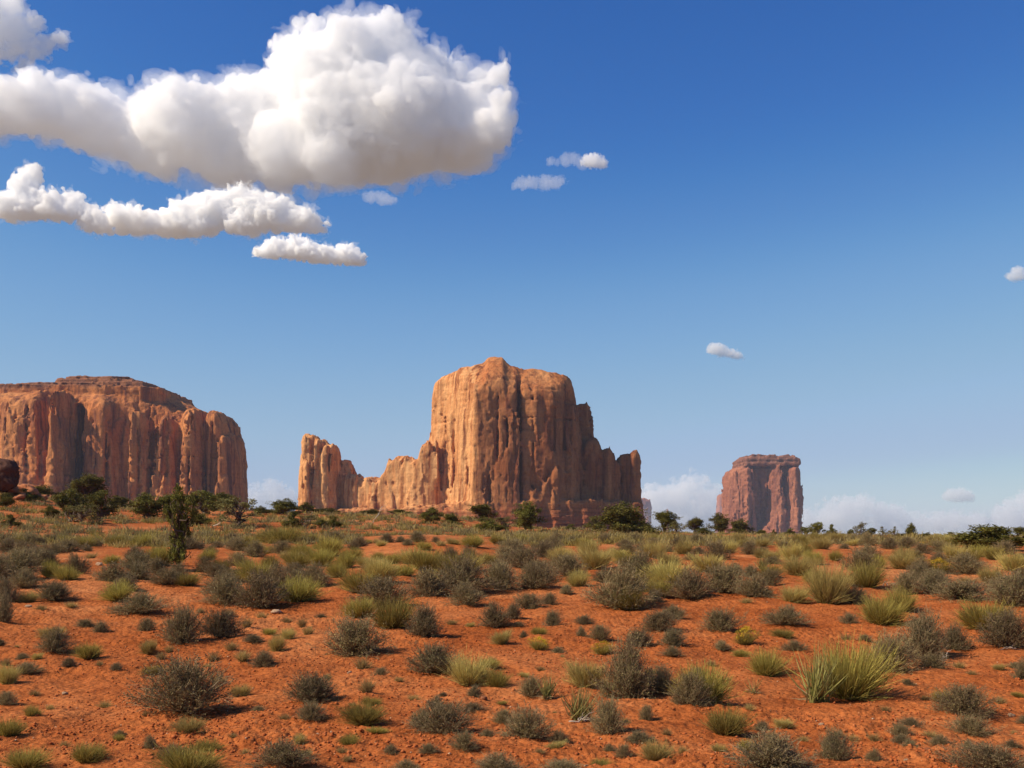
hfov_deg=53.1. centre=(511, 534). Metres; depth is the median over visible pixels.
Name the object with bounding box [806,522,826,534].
juniper tree
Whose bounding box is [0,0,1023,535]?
sky
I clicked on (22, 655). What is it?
dark shrub
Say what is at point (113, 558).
green shrub
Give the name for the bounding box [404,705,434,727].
dark shrub
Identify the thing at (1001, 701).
grass tuft
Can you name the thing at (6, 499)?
juniper tree
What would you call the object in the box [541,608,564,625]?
dark shrub
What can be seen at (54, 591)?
dark shrub
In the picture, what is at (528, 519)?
juniper tree
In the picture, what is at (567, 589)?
dark shrub
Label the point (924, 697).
grass tuft
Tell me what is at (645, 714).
sagebrush
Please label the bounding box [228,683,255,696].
grass clump
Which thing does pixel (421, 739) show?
soil clods
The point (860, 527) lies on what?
juniper tree
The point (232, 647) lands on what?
grass tuft
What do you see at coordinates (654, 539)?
sagebrush
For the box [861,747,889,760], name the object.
sagebrush
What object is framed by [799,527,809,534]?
juniper tree
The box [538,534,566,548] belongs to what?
sagebrush
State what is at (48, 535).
sagebrush
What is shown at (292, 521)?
juniper tree
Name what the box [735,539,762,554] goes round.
sagebrush
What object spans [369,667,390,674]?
sagebrush
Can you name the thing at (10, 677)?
grass clump
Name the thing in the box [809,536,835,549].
grass clump
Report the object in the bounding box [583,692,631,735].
sagebrush
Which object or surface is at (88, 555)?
grass tuft
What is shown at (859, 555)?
sagebrush
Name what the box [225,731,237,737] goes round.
grass tuft
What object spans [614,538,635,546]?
sagebrush
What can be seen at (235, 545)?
sagebrush
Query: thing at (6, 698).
sagebrush
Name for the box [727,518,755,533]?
juniper tree
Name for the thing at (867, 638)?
sagebrush
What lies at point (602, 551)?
grass clump
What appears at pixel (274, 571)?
sagebrush
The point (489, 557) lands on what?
green shrub
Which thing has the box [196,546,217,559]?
green shrub
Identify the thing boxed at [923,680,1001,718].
sagebrush
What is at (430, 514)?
juniper tree
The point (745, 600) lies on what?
grass tuft
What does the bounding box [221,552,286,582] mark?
green shrub
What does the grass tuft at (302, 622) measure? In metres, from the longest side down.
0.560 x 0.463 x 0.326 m
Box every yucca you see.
[532,670,563,700]
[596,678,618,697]
[740,678,762,693]
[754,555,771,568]
[780,645,848,702]
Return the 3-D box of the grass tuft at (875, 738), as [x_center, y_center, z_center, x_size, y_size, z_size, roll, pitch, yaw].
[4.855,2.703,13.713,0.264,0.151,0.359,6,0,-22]
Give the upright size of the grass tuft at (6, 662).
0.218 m
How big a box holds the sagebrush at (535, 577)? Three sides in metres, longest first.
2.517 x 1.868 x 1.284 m
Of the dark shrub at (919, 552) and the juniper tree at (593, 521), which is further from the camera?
the juniper tree at (593, 521)
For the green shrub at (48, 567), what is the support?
on the ground at (94, 683)
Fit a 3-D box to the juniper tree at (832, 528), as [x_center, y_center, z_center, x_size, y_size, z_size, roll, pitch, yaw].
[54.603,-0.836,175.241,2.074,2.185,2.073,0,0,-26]
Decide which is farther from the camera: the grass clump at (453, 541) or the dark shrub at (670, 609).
the grass clump at (453, 541)
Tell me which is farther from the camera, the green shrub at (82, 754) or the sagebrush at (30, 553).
the sagebrush at (30, 553)
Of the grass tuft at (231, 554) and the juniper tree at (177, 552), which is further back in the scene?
the grass tuft at (231, 554)
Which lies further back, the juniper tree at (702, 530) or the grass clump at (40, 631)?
the juniper tree at (702, 530)
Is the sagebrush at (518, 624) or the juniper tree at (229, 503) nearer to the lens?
the sagebrush at (518, 624)
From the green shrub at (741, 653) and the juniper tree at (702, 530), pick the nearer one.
the green shrub at (741, 653)
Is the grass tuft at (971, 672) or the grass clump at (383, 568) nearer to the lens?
the grass tuft at (971, 672)
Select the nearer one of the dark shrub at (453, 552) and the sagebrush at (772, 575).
the sagebrush at (772, 575)
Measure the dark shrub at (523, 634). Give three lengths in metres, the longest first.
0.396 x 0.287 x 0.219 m
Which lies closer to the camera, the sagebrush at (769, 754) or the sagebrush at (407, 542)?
the sagebrush at (769, 754)
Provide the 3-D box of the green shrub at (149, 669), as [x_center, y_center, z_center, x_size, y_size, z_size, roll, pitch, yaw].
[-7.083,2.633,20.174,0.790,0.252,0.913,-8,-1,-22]
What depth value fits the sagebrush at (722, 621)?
26.18 m
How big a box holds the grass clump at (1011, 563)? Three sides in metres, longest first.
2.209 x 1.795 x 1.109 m
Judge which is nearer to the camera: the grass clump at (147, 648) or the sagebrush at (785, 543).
the grass clump at (147, 648)
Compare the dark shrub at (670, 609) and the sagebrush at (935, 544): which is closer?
the dark shrub at (670, 609)
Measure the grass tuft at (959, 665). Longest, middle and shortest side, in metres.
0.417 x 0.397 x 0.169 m
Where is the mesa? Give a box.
[0,375,254,510]
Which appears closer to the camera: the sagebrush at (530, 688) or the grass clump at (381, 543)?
the sagebrush at (530, 688)
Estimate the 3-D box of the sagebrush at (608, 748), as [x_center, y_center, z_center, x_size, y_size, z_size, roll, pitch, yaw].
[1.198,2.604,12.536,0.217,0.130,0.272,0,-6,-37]
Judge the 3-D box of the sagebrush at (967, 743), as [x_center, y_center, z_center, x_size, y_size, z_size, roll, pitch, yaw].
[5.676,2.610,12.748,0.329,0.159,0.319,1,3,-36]
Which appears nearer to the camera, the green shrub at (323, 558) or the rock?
the rock
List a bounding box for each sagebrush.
[0,542,48,577]
[0,550,26,579]
[0,689,19,704]
[5,537,36,553]
[6,564,49,587]
[7,660,46,673]
[14,544,38,565]
[16,531,42,543]
[32,624,78,653]
[33,542,60,553]
[44,532,61,539]
[49,539,67,552]
[56,538,89,551]
[61,550,93,573]
[74,617,98,627]
[81,544,94,550]
[88,560,141,581]
[89,619,113,632]
[93,539,103,546]
[103,587,173,616]
[105,572,141,591]
[110,730,127,736]
[116,648,242,719]
[133,616,157,631]
[139,733,160,748]
[144,566,187,584]
[147,555,168,574]
[155,597,210,645]
[156,741,197,758]
[165,560,192,574]
[184,535,202,548]
[192,605,248,638]
[193,554,218,571]
[194,570,249,605]
[196,568,244,593]
[198,562,237,576]
[205,544,219,553]
[211,541,224,547]
[220,535,248,550]
[221,532,240,539]
[221,566,297,609]
[225,552,255,566]
[231,735,325,767]
[238,540,270,557]
[246,648,279,668]
[251,705,266,710]
[258,560,298,586]
[267,540,293,553]
[280,561,306,572]
[285,567,303,581]
[293,559,335,587]
[294,698,329,720]
[306,607,397,658]
[315,613,325,617]
[326,530,344,539]
[346,540,360,549]
[346,573,414,606]
[348,535,370,546]
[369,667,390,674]
[383,742,400,755]
[389,756,419,767]
[400,564,459,599]
[400,695,489,734]
[401,538,414,544]
[415,741,441,754]
[425,694,444,706]
[430,537,440,541]
[430,551,506,593]
[439,579,489,605]
[445,729,480,753]
[459,544,482,558]
[461,700,490,713]
[473,598,514,628]
[473,749,527,767]
[479,728,497,736]
[481,553,523,591]
[481,560,515,576]
[489,545,516,557]
[490,537,528,551]
[490,552,515,562]
[490,708,514,725]
[493,700,561,740]
[500,544,546,567]
[511,621,523,626]
[513,559,564,589]
[513,592,549,608]
[514,556,569,578]
[515,673,545,697]
[529,540,556,556]
[537,755,585,767]
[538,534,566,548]
[540,590,561,604]
[545,728,570,742]
[547,552,592,575]
[549,531,564,540]
[549,647,568,652]
[571,614,595,624]
[576,554,662,609]
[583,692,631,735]
[585,623,613,640]
[585,627,662,698]
[588,565,614,582]
[595,532,613,542]
[601,744,614,751]
[612,742,634,758]
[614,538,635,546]
[615,543,638,553]
[628,532,645,540]
[633,608,687,632]
[637,703,656,720]
[646,537,657,544]
[646,658,676,694]
[647,586,665,602]
[657,646,685,656]
[658,559,726,599]
[664,544,675,551]
[666,663,718,706]
[681,551,699,559]
[687,560,752,594]
[694,540,736,559]
[695,604,753,631]
[712,639,732,650]
[719,724,821,767]
[728,569,782,597]
[731,562,744,574]
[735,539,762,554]
[756,603,815,625]
[760,566,784,585]
[764,555,782,564]
[777,639,809,650]
[778,541,790,547]
[837,542,850,548]
[837,545,884,571]
[837,610,859,623]
[849,541,884,557]
[853,531,880,545]
[856,634,872,641]
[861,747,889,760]
[862,626,922,675]
[878,536,900,548]
[884,722,917,734]
[885,570,929,594]
[895,536,918,548]
[895,715,925,727]
[898,605,952,658]
[898,739,919,747]
[907,554,931,572]
[909,652,955,668]
[911,541,933,553]
[922,575,1003,602]
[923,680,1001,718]
[923,733,954,745]
[926,539,956,552]
[928,736,1023,767]
[929,550,949,563]
[937,550,995,574]
[941,712,1011,736]
[958,740,976,750]
[961,543,980,548]
[971,603,1023,649]
[978,567,1023,606]
[978,574,1010,591]
[992,539,1020,554]
[1002,739,1023,748]
[1005,661,1018,668]
[1006,566,1023,578]
[1009,656,1023,679]
[1013,714,1023,723]
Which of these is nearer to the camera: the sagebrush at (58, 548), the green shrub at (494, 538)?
the sagebrush at (58, 548)
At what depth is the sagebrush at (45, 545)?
58.30 m
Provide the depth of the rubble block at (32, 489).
147.96 m
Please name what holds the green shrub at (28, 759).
on the ground at (94, 683)
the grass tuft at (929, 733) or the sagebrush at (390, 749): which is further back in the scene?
the grass tuft at (929, 733)
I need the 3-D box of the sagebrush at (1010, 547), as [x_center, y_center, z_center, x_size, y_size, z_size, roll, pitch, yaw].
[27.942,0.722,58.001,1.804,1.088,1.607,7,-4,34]
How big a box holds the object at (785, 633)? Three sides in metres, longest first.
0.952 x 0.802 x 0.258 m
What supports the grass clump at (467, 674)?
on the ground at (94, 683)
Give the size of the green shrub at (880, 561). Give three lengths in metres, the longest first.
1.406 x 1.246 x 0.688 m
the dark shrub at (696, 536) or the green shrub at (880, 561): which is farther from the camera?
the dark shrub at (696, 536)
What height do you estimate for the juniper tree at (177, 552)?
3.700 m
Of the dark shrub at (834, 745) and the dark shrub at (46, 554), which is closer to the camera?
the dark shrub at (834, 745)
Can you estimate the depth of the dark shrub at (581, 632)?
25.03 m
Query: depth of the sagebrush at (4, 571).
35.30 m
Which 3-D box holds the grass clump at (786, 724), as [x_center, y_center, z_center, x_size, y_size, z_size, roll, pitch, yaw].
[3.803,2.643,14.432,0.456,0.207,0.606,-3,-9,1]
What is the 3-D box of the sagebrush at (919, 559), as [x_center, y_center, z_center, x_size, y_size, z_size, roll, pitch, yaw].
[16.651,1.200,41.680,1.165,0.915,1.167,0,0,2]
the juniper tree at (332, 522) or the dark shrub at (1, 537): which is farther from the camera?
the juniper tree at (332, 522)
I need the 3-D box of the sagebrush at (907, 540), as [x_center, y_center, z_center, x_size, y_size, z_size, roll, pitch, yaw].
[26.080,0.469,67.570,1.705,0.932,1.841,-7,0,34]
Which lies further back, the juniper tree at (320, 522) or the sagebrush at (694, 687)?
the juniper tree at (320, 522)
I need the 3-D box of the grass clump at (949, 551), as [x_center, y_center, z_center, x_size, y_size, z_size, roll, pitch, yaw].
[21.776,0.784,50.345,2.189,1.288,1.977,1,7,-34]
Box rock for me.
[271,609,281,613]
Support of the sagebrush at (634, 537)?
on the ground at (94, 683)
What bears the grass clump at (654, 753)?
on the ground at (94, 683)
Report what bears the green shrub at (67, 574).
on the ground at (94, 683)
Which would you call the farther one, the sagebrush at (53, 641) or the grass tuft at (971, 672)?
the sagebrush at (53, 641)
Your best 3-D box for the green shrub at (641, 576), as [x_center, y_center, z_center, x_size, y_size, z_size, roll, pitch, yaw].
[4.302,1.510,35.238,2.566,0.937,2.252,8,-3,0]
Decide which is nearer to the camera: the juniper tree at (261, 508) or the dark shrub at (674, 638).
the dark shrub at (674, 638)
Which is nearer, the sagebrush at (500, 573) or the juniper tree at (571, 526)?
the sagebrush at (500, 573)
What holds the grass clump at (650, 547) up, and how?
on the ground at (94, 683)
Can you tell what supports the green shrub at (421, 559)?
on the ground at (94, 683)
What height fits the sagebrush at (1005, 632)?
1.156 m
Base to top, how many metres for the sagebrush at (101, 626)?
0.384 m
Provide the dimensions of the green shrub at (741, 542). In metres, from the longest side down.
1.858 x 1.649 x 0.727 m
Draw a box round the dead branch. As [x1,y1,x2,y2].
[569,712,594,722]
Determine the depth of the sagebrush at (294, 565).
41.25 m
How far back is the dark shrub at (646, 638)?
23.39 m
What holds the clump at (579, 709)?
on the ground at (94, 683)
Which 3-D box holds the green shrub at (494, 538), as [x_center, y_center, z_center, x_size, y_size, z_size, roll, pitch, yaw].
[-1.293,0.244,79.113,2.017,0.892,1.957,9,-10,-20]
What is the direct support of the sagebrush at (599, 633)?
on the ground at (94, 683)
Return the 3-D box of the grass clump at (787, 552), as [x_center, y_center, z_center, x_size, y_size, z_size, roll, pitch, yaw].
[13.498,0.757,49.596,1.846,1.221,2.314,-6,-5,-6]
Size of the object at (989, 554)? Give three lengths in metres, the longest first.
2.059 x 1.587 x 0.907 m
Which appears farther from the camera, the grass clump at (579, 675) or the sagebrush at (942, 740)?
the grass clump at (579, 675)
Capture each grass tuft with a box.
[0,655,12,665]
[25,689,40,695]
[31,603,48,609]
[46,703,58,709]
[58,739,71,746]
[61,602,79,607]
[84,551,99,558]
[94,700,114,707]
[96,659,102,665]
[140,710,149,716]
[154,651,167,659]
[162,645,174,652]
[205,650,224,661]
[220,640,240,650]
[224,549,248,558]
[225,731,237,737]
[231,649,252,661]
[240,615,254,627]
[255,611,268,617]
[278,713,291,719]
[279,617,295,622]
[296,616,308,627]
[300,624,315,634]
[335,746,349,752]
[340,754,354,761]
[349,656,377,669]
[356,674,380,692]
[393,677,403,681]
[406,693,422,700]
[434,540,446,545]
[444,619,460,624]
[531,746,545,753]
[534,665,547,670]
[659,727,673,735]
[677,745,689,753]
[706,660,716,665]
[737,598,753,602]
[744,703,755,710]
[763,587,775,594]
[796,735,810,741]
[838,634,853,639]
[845,733,863,741]
[863,733,882,741]
[878,704,892,710]
[920,693,930,700]
[921,729,941,737]
[951,660,967,668]
[955,575,976,582]
[962,670,978,674]
[992,696,1009,703]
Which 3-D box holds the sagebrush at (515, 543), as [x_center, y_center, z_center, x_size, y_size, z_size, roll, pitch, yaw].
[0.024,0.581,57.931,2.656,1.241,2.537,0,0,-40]
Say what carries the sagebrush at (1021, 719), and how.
on the ground at (94, 683)
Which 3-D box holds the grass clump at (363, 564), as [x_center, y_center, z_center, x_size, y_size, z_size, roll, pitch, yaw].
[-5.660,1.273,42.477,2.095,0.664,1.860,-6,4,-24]
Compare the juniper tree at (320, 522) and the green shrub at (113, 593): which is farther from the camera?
the juniper tree at (320, 522)
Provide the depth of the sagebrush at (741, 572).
40.18 m
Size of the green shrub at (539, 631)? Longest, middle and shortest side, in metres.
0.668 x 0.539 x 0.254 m
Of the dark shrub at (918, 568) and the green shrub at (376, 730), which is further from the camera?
the dark shrub at (918, 568)
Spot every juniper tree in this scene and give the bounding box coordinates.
[0,493,18,506]
[0,514,23,527]
[18,487,43,500]
[33,484,60,497]
[37,505,59,517]
[50,488,89,521]
[61,504,98,523]
[63,472,108,502]
[86,489,119,519]
[107,495,129,506]
[124,492,164,518]
[152,492,185,517]
[162,483,198,567]
[189,490,225,513]
[190,513,212,524]
[211,496,261,526]
[215,492,240,508]
[251,505,268,514]
[264,498,301,514]
[280,510,304,528]
[296,515,319,528]
[298,502,314,512]
[303,508,344,513]
[312,518,326,527]
[325,515,342,526]
[358,509,384,514]
[387,509,412,513]
[418,507,446,522]
[440,512,462,524]
[466,503,499,521]
[473,517,511,530]
[494,516,516,529]
[511,500,546,530]
[565,524,575,529]
[582,515,604,528]
[589,500,661,533]
[652,509,681,532]
[663,521,686,533]
[683,516,704,533]
[693,527,715,534]
[704,512,732,532]
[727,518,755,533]
[784,528,794,534]
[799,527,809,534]
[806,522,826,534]
[826,524,837,533]
[852,523,868,534]
[864,528,875,536]
[874,526,889,536]
[889,526,900,536]
[905,522,917,534]
[941,523,1023,548]
[1012,526,1023,536]
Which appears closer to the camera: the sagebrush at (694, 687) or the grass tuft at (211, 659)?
the sagebrush at (694, 687)
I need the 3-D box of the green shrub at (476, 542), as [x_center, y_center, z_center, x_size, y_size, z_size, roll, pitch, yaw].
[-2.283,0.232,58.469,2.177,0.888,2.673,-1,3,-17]
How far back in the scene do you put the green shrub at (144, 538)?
73.84 m
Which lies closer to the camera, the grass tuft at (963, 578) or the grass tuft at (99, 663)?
the grass tuft at (99, 663)
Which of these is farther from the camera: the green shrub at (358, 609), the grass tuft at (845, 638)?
the green shrub at (358, 609)
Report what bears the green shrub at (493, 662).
on the ground at (94, 683)
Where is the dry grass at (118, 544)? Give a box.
[0,493,1018,547]
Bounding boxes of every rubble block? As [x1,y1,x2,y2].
[8,486,20,494]
[13,493,25,499]
[17,484,38,494]
[37,493,47,500]
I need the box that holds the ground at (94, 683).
[0,491,1023,767]
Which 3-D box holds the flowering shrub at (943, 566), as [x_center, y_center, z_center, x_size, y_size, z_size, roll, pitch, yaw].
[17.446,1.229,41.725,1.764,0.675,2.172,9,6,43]
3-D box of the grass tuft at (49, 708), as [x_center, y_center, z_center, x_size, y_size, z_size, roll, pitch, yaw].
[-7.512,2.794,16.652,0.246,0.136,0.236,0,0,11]
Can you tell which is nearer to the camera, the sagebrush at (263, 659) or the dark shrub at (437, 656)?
the dark shrub at (437, 656)
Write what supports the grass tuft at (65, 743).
on the ground at (94, 683)
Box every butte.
[295,357,644,528]
[641,498,651,527]
[715,494,721,531]
[721,454,803,534]
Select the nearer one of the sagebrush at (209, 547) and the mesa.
the sagebrush at (209, 547)
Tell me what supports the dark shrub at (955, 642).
on the ground at (94, 683)
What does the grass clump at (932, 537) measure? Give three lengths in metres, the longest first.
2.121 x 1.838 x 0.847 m
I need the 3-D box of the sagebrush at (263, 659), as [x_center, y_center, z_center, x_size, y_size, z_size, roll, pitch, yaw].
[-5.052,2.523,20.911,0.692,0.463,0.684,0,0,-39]
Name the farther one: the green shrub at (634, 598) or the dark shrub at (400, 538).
the dark shrub at (400, 538)
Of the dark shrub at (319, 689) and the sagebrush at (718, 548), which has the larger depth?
the sagebrush at (718, 548)
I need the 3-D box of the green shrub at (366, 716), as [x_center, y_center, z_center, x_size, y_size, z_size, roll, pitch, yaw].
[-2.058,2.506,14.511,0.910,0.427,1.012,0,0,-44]
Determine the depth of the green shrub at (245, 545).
64.20 m
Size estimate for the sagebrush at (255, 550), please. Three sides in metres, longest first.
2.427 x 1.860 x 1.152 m
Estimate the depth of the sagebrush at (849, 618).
27.08 m
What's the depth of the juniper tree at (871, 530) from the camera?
146.45 m
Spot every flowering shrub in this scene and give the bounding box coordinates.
[526,636,551,649]
[587,640,619,654]
[731,626,761,644]
[927,557,954,572]
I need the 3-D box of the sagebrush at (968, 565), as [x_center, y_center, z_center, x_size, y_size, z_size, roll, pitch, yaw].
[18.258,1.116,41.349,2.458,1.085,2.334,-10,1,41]
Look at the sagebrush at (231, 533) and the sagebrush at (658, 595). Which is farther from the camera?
the sagebrush at (231, 533)
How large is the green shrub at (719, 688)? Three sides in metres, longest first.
1.621 x 1.527 x 0.800 m
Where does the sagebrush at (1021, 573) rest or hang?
on the ground at (94, 683)
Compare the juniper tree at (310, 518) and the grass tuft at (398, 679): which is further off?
the juniper tree at (310, 518)
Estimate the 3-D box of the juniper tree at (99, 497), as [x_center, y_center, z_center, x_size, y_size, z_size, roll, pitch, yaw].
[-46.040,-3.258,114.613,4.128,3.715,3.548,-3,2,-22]
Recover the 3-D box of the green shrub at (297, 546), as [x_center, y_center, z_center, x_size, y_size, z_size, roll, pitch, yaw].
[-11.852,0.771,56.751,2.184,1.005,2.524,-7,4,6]
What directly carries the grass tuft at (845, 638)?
on the ground at (94, 683)
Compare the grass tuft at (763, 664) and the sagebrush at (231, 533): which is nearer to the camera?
the grass tuft at (763, 664)
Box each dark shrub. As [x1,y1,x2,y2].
[0,533,11,540]
[0,536,18,551]
[0,574,22,599]
[0,586,18,622]
[0,638,7,645]
[13,652,28,659]
[30,547,63,565]
[30,578,78,601]
[36,537,48,544]
[60,657,76,666]
[110,662,122,670]
[117,548,161,568]
[120,545,146,558]
[126,558,156,579]
[225,567,245,582]
[240,633,266,643]
[279,668,344,702]
[379,530,395,542]
[395,535,404,541]
[401,599,447,637]
[403,638,466,672]
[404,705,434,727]
[408,530,428,541]
[439,546,459,561]
[466,683,485,697]
[505,603,524,618]
[519,631,528,637]
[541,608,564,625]
[559,583,574,593]
[574,626,586,635]
[608,544,666,576]
[621,729,657,744]
[623,627,659,646]
[654,626,690,646]
[661,604,691,618]
[667,536,686,546]
[688,531,708,544]
[689,545,703,553]
[740,563,758,576]
[752,720,770,730]
[809,725,862,760]
[840,583,880,604]
[886,733,916,742]
[899,679,916,685]
[904,558,930,580]
[911,548,927,557]
[917,566,952,593]
[922,567,953,581]
[938,622,976,651]
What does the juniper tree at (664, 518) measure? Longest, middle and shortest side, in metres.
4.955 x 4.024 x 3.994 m
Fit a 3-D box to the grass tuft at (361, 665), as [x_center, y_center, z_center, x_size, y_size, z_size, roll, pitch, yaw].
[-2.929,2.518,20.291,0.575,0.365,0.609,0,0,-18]
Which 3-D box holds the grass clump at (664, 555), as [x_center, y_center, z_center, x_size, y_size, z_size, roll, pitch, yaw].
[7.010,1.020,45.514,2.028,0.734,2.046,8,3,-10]
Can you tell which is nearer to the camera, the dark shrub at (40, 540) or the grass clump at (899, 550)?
the grass clump at (899, 550)
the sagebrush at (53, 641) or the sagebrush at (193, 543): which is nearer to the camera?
the sagebrush at (53, 641)
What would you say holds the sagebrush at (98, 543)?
on the ground at (94, 683)
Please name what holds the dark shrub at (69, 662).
on the ground at (94, 683)
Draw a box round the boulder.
[0,458,19,491]
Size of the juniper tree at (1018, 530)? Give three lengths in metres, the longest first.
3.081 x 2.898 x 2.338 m
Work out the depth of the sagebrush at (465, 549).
51.51 m
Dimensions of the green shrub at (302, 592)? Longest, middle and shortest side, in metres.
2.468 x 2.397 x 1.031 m
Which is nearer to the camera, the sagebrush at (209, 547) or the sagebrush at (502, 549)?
the sagebrush at (502, 549)
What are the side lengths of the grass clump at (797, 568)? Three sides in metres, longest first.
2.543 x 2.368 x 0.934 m
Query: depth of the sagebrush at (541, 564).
40.54 m
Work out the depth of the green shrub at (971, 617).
25.58 m
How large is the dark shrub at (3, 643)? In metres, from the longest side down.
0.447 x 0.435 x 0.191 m
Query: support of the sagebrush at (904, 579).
on the ground at (94, 683)
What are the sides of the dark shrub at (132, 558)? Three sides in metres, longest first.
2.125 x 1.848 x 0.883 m
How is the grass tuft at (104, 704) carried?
on the ground at (94, 683)
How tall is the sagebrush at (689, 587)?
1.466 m
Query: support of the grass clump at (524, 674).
on the ground at (94, 683)
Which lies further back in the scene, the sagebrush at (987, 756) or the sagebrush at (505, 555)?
the sagebrush at (505, 555)
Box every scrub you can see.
[0,483,1023,546]
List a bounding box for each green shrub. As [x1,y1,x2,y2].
[0,715,32,737]
[1,742,58,767]
[21,703,43,716]
[36,558,61,576]
[44,564,82,579]
[63,738,111,763]
[70,641,107,658]
[72,535,98,546]
[91,579,140,600]
[98,554,122,563]
[103,533,127,544]
[112,732,127,740]
[124,532,161,545]
[133,739,231,767]
[134,663,164,674]
[142,541,187,564]
[170,569,203,585]
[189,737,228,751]
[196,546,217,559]
[207,557,232,570]
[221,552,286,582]
[241,538,266,548]
[250,523,315,542]
[260,554,284,567]
[261,627,279,634]
[263,544,274,553]
[271,572,333,601]
[275,547,313,567]
[283,542,316,554]
[300,532,317,540]
[301,543,339,565]
[311,532,345,555]
[323,560,350,577]
[325,698,395,725]
[328,595,379,617]
[331,551,360,567]
[332,566,381,592]
[334,733,363,744]
[336,545,368,559]
[360,695,383,705]
[362,594,425,628]
[364,726,390,733]
[369,551,385,559]
[382,552,402,563]
[389,561,419,576]
[395,543,454,570]
[412,540,430,549]
[428,543,487,580]
[458,533,489,546]
[474,658,504,667]
[478,551,498,563]
[481,667,515,688]
[485,534,505,543]
[496,700,508,704]
[512,533,529,540]
[530,627,551,634]
[573,537,592,545]
[588,757,619,765]
[605,582,649,610]
[606,566,659,591]
[609,547,637,565]
[644,577,675,596]
[663,657,749,703]
[692,701,759,735]
[729,649,751,656]
[735,540,753,546]
[735,738,752,750]
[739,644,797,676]
[755,562,792,576]
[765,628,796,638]
[787,539,817,554]
[791,534,808,541]
[798,548,826,564]
[799,568,821,580]
[808,532,829,540]
[825,549,845,560]
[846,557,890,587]
[871,554,889,567]
[876,583,922,609]
[930,689,954,702]
[940,536,958,547]
[946,595,1023,629]
[953,550,985,561]
[964,544,995,556]
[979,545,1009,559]
[1006,692,1023,696]
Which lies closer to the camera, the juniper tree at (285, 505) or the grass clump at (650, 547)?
the grass clump at (650, 547)
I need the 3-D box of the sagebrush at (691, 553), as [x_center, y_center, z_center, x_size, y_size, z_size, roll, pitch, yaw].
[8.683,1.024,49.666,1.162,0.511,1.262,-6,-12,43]
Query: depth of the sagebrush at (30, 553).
41.54 m
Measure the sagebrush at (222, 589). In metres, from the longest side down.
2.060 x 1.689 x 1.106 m
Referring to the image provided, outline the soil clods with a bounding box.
[0,562,1023,767]
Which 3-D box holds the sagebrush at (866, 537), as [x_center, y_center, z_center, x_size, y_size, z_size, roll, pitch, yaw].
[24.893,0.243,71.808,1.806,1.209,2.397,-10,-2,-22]
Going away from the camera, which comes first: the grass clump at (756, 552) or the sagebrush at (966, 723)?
the sagebrush at (966, 723)
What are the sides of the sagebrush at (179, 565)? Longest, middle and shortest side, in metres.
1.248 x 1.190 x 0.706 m
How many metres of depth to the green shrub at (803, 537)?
83.23 m
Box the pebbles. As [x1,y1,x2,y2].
[15,593,1020,763]
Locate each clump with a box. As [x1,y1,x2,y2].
[0,663,23,684]
[13,589,44,602]
[29,651,45,659]
[30,626,68,637]
[134,638,158,654]
[161,714,211,732]
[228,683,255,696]
[267,633,287,651]
[280,625,300,638]
[292,732,308,744]
[354,555,370,565]
[357,558,391,571]
[358,554,405,580]
[374,539,387,546]
[393,545,427,563]
[408,568,439,581]
[421,646,498,686]
[445,537,460,544]
[455,552,498,567]
[465,621,475,626]
[486,627,515,644]
[516,672,529,677]
[526,532,549,541]
[541,544,574,558]
[544,739,568,748]
[545,548,576,566]
[551,651,607,687]
[555,682,603,721]
[559,566,597,586]
[571,546,618,569]
[574,537,601,554]
[590,545,613,558]
[608,548,629,556]
[632,537,668,558]
[632,737,683,760]
[640,554,699,584]
[653,550,685,564]
[669,536,696,553]
[676,551,734,571]
[708,743,729,752]
[715,538,740,552]
[728,531,749,541]
[749,546,772,557]
[755,537,772,546]
[760,550,781,559]
[768,716,797,728]
[769,583,815,603]
[772,542,811,560]
[773,552,822,575]
[781,552,858,604]
[784,626,914,700]
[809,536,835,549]
[826,529,848,540]
[844,538,861,545]
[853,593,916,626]
[882,548,934,569]
[885,544,921,558]
[923,534,940,540]
[935,533,952,538]
[936,540,978,561]
[972,564,1004,583]
[986,550,1023,570]
[988,663,1007,669]
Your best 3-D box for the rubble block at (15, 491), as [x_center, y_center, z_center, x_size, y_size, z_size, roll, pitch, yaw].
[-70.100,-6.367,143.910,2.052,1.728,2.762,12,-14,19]
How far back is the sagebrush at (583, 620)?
26.83 m
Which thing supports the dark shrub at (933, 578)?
on the ground at (94, 683)
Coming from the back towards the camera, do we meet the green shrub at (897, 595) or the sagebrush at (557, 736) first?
the green shrub at (897, 595)
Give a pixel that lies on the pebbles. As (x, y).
(414, 692)
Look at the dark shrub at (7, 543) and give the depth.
59.09 m
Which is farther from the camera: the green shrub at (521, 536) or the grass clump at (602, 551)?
the green shrub at (521, 536)
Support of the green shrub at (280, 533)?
on the ground at (94, 683)
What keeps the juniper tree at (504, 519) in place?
on the ground at (94, 683)
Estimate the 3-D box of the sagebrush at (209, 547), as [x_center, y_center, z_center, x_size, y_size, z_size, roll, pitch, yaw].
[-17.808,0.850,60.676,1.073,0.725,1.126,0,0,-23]
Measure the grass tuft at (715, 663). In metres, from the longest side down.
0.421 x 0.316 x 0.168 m
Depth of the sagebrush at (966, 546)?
65.70 m
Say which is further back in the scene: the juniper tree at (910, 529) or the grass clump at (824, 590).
the juniper tree at (910, 529)
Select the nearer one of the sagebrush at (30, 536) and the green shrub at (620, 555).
the green shrub at (620, 555)
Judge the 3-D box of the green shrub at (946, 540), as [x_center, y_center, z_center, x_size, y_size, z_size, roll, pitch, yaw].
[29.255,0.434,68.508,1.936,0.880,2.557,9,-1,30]
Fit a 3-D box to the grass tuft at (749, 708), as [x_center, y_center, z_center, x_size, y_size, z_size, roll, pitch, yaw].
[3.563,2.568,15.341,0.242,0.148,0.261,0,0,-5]

